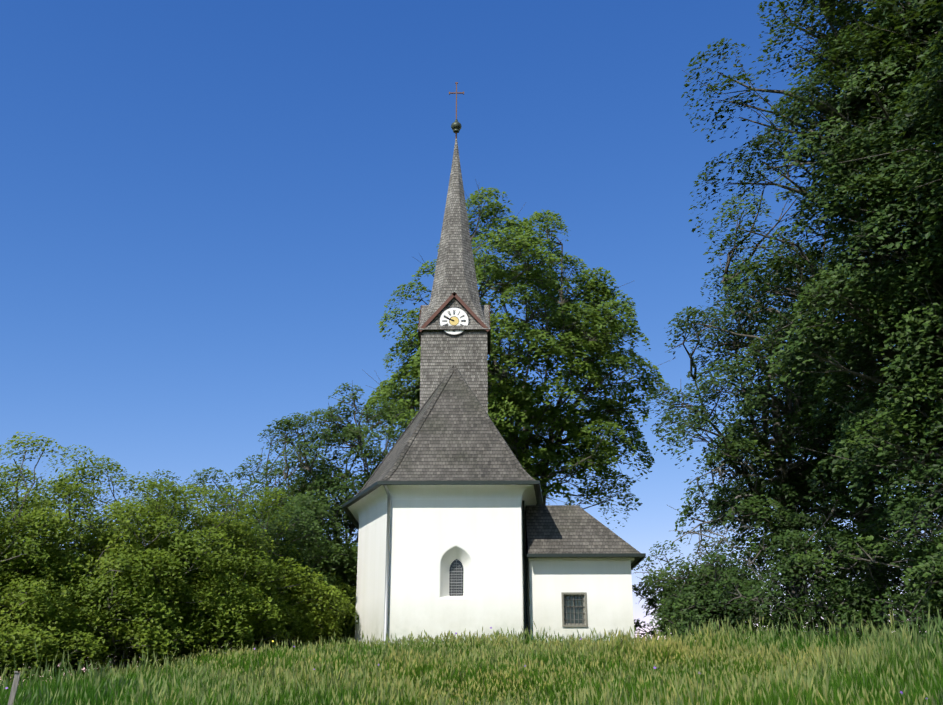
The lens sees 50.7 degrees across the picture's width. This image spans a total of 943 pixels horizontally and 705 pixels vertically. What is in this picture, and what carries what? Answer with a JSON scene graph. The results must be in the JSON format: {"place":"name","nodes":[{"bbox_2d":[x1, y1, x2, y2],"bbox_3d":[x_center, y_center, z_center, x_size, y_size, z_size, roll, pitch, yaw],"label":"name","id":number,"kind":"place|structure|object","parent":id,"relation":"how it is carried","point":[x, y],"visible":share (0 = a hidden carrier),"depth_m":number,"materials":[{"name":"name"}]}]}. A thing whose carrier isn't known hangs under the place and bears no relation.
{"place":"outdoors","nodes":[
{"label":"outdoors","id":0,"kind":"place"},
{"bbox_2d":[348,485,536,645],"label":"chapel walls","id":1,"kind":"structure","parent":0,"point":[436,531],"depth_m":31.00,"materials":[{"name":"white paint"}]},
{"bbox_2d":[342,365,542,530],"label":"church roof","id":2,"kind":"structure","parent":1,"relation":"on","point":[451,435],"depth_m":32.79,"materials":[{"name":"grey wood"}]},
{"bbox_2d":[417,82,490,413],"bbox_3d":[-0.650,-4.458,40.792,2.800,15.485,2.800,0,-19,1],"label":"steeple","id":3,"kind":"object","parent":2,"relation":"on","point":[466,352],"depth_m":38.57,"materials":[{"name":"grey wood"}]},
{"bbox_2d":[439,307,468,335],"bbox_3d":[-0.667,-1.203,38.258,1.170,1.170,0.079,0,-19,1],"label":"tower clock","id":4,"kind":"object","parent":3,"relation":"attached to","point":[454,316],"visible":0.85,"depth_m":38.26,"materials":[{"name":"white"}]},
{"bbox_2d":[383,485,529,644],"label":"downspouts","id":5,"kind":"object","parent":2,"relation":"attached to","point":[526,585],"visible":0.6,"depth_m":30.89,"materials":[{"name":"silver metal"}]},
{"bbox_2d":[449,559,463,595],"bbox_3d":[-0.469,7.022,31.085,0.440,1.140,0.020,0,-19,1],"label":"arched window","id":6,"kind":"structure","parent":1,"relation":"in","point":[456,571],"depth_m":31.07,"materials":[{"name":"black glass"}]},
{"bbox_2d":[0,0,942,685],"label":"sky","id":7,"kind":"structure","parent":0,"point":[212,212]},
{"bbox_2d":[0,596,942,704],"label":"terrain","id":8,"kind":"structure","parent":0,"point":[507,694],"depth_m":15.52,"materials":[{"name":"green plant"}]},
{"bbox_2d":[8,671,20,704],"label":"fence post","id":9,"kind":"object","parent":8,"relation":"on","point":[14,686],"visible":1,"depth_m":16.37,"materials":[{"name":"grey wood"}]},
{"bbox_2d":[0,464,51,670],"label":"hedge shrub","id":10,"kind":"object","parent":8,"relation":"on","point":[10,497],"visible":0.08,"depth_m":30.19,"materials":[{"name":"green plant"}]},
{"bbox_2d":[0,496,54,626],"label":"hedge shrub","id":11,"kind":"object","parent":8,"relation":"on","point":[33,583],"visible":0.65,"depth_m":24.69,"materials":[{"name":"green plant"}]},
{"bbox_2d":[0,574,111,685],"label":"bush","id":12,"kind":"object","parent":8,"relation":"on","point":[22,636],"visible":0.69,"depth_m":24.44,"materials":[{"name":"green plant"}]},
{"bbox_2d":[0,478,116,680],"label":"hedge shrub","id":13,"kind":"object","parent":8,"relation":"on","point":[38,524],"depth_m":34.97,"materials":[{"name":"green plant"}]},
{"bbox_2d":[0,431,151,684],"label":"hedge shrub","id":14,"kind":"object","parent":8,"relation":"on","point":[16,567],"visible":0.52,"depth_m":26.97,"materials":[{"name":"green plant"}]},
{"bbox_2d":[2,444,194,678],"bbox_3d":[-12.578,6.887,31.968,6.833,8.015,6.108,0,-19,1],"label":"hedge shrub","id":15,"kind":"object","parent":8,"relation":"on","point":[82,523],"visible":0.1,"depth_m":32.60,"materials":[{"name":"green plant"}]},
{"bbox_2d":[31,549,217,674],"bbox_3d":[-9.425,7.292,27.093,4.846,3.675,4.467,0,-19,1],"label":"bush","id":16,"kind":"object","parent":8,"relation":"on","point":[134,637],"visible":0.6,"depth_m":26.22,"materials":[{"name":"green plant"}]},
{"bbox_2d":[2,471,258,673],"bbox_3d":[-9.909,6.448,28.709,6.554,6.283,6.450,-18,-26,42],"label":"hedge shrub","id":17,"kind":"object","parent":8,"relation":"on","point":[157,530],"visible":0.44,"depth_m":28.05,"materials":[{"name":"green plant"}]},
{"bbox_2d":[84,493,232,669],"bbox_3d":[-11.437,9.021,37.271,7.293,7.298,5.857,-13,-23,33],"label":"hedge shrub","id":18,"kind":"object","parent":8,"relation":"on","point":[148,541],"depth_m":37.24,"materials":[{"name":"green plant"}]},
{"bbox_2d":[137,467,285,660],"bbox_3d":[-9.641,7.989,35.566,6.607,7.403,6.310,0,-19,1],"label":"hedge shrub","id":19,"kind":"object","parent":8,"relation":"on","point":[215,499],"visible":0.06,"depth_m":35.53,"materials":[{"name":"green plant"}]},
{"bbox_2d":[132,562,299,660],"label":"bush","id":20,"kind":"object","parent":8,"relation":"on","point":[236,628],"visible":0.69,"depth_m":28.53,"materials":[{"name":"green plant"}]},
{"bbox_2d":[130,483,326,667],"bbox_3d":[-7.638,6.978,31.227,6.351,6.131,5.947,12,-23,-30],"label":"hedge shrub","id":21,"kind":"object","parent":8,"relation":"on","point":[247,570],"visible":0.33,"depth_m":30.51,"materials":[{"name":"green plant"}]},
{"bbox_2d":[213,545,320,653],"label":"hedge shrub","id":22,"kind":"object","parent":8,"relation":"on","point":[289,635],"depth_m":37.74,"materials":[{"name":"green plant"}]},
{"bbox_2d":[207,426,343,648],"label":"tree","id":23,"kind":"object","parent":8,"relation":"on","point":[266,468],"visible":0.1,"depth_m":43.91,"materials":[{"name":"green plant"}]},
{"bbox_2d":[213,492,357,651],"bbox_3d":[-6.734,7.806,34.337,5.682,6.056,5.993,0,-19,1],"label":"hedge shrub","id":24,"kind":"object","parent":8,"relation":"on","point":[304,524],"visible":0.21,"depth_m":34.15,"materials":[{"name":"green plant"}]},
{"bbox_2d":[220,561,358,649],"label":"bush","id":25,"kind":"object","parent":8,"relation":"on","point":[308,618],"visible":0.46,"depth_m":32.20,"materials":[{"name":"green plant"}]},
{"bbox_2d":[280,535,357,648],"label":"hedge shrub","id":26,"kind":"object","parent":8,"relation":"on","point":[346,577],"visible":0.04,"depth_m":36.35,"materials":[{"name":"green plant"}]},
{"bbox_2d":[288,571,355,649],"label":"bush","id":27,"kind":"object","parent":8,"relation":"on","point":[346,630],"visible":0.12,"depth_m":34.29,"materials":[{"name":"green plant"}]},
{"bbox_2d":[256,383,413,571],"bbox_3d":[-5.132,6.847,39.964,7.250,11.878,6.551,0,-19,1],"label":"tree","id":28,"kind":"object","parent":8,"relation":"on","point":[353,434],"visible":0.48,"depth_m":39.89,"materials":[{"name":"green plant"}]},
{"bbox_2d":[5,627,926,697],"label":"meadow flowers","id":29,"kind":"object","parent":8,"relation":"on","point":[654,667],"visible":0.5,"depth_m":18.48,"materials":[{"name":"plant"}]},
{"bbox_2d":[359,179,674,529],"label":"linden tree","id":30,"kind":"object","parent":8,"relation":"on","point":[518,403],"visible":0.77,"depth_m":48.14,"materials":[{"name":"green plant"}]},
{"bbox_2d":[528,557,633,642],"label":"annex walls","id":31,"kind":"structure","parent":8,"relation":"on","point":[605,584],"depth_m":31.04,"materials":[{"name":"white paint"}]},
{"bbox_2d":[561,592,587,626],"bbox_3d":[3.193,7.988,30.909,0.780,1.040,0.185,0,-19,1],"label":"annex window","id":32,"kind":"structure","parent":31,"relation":"in","point":[574,610],"depth_m":30.94,"materials":[{"name":"grey glass"}]},
{"bbox_2d":[525,505,645,569],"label":"annex roof","id":33,"kind":"structure","parent":31,"relation":"on","point":[564,531],"depth_m":31.93,"materials":[{"name":"grey wood"}]},
{"bbox_2d":[631,540,743,639],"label":"bush","id":34,"kind":"object","parent":8,"relation":"on","point":[651,600],"visible":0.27,"depth_m":33.48,"materials":[{"name":"green plant"}]},
{"bbox_2d":[646,516,786,636],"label":"bush","id":35,"kind":"object","parent":8,"relation":"on","point":[696,560],"visible":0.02,"depth_m":35.47,"materials":[{"name":"green plant"}]},
{"bbox_2d":[650,536,784,641],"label":"bush","id":36,"kind":"object","parent":8,"relation":"on","point":[697,602],"visible":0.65,"depth_m":29.25,"materials":[{"name":"green plant"}]},
{"bbox_2d":[645,164,917,633],"bbox_3d":[10.359,1.857,33.387,9.623,16.828,8.586,0,-19,1],"label":"tree","id":37,"kind":"object","parent":8,"relation":"on","point":[789,493],"visible":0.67,"depth_m":32.32,"materials":[{"name":"green plant"}]},
{"bbox_2d":[688,438,774,507],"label":"dead branch","id":38,"kind":"object","parent":37,"relation":"attached to","point":[735,462],"visible":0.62,"depth_m":32.39,"materials":[{"name":"brown plant"}]},
{"bbox_2d":[672,476,792,570],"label":"dead branch","id":39,"kind":"object","parent":37,"relation":"attached to","point":[700,534],"visible":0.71,"depth_m":31.07,"materials":[{"name":"brown plant"}]},
{"bbox_2d":[713,491,906,640],"bbox_3d":[8.714,5.904,25.794,4.655,4.357,4.774,0,-19,1],"label":"bush","id":40,"kind":"object","parent":8,"relation":"on","point":[797,564],"visible":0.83,"depth_m":25.44,"materials":[{"name":"green plant"}]},
{"bbox_2d":[681,0,942,615],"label":"tree","id":41,"kind":"object","parent":8,"relation":"on","point":[896,310],"visible":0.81,"depth_m":24.80,"materials":[{"name":"green plant"}]},
{"bbox_2d":[898,487,942,551],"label":"dead branch","id":42,"kind":"object","parent":41,"relation":"attached to","point":[930,496],"visible":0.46,"depth_m":22.55,"materials":[{"name":"brown plant"}]},
{"bbox_2d":[698,232,942,631],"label":"tree","id":43,"kind":"object","parent":8,"relation":"on","point":[826,446],"visible":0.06,"depth_m":36.85,"materials":[{"name":"green plant"}]},
{"bbox_2d":[789,16,942,581],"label":"tree","id":44,"kind":"object","parent":8,"relation":"on","point":[870,523],"visible":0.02,"depth_m":31.26,"materials":[{"name":"green plant"}]},
{"bbox_2d":[812,524,940,639],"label":"bush","id":45,"kind":"object","parent":8,"relation":"on","point":[882,581],"visible":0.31,"depth_m":27.71,"materials":[{"name":"green plant"}]},
{"bbox_2d":[820,493,942,654],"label":"bush","id":46,"kind":"object","parent":8,"relation":"on","point":[933,601],"visible":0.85,"depth_m":20.64,"materials":[{"name":"green plant"}]},
{"bbox_2d":[839,0,942,270],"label":"tree","id":47,"kind":"object","parent":8,"relation":"on","point":[932,77],"visible":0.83,"depth_m":20.84,"materials":[{"name":"green plant"}]}
]}

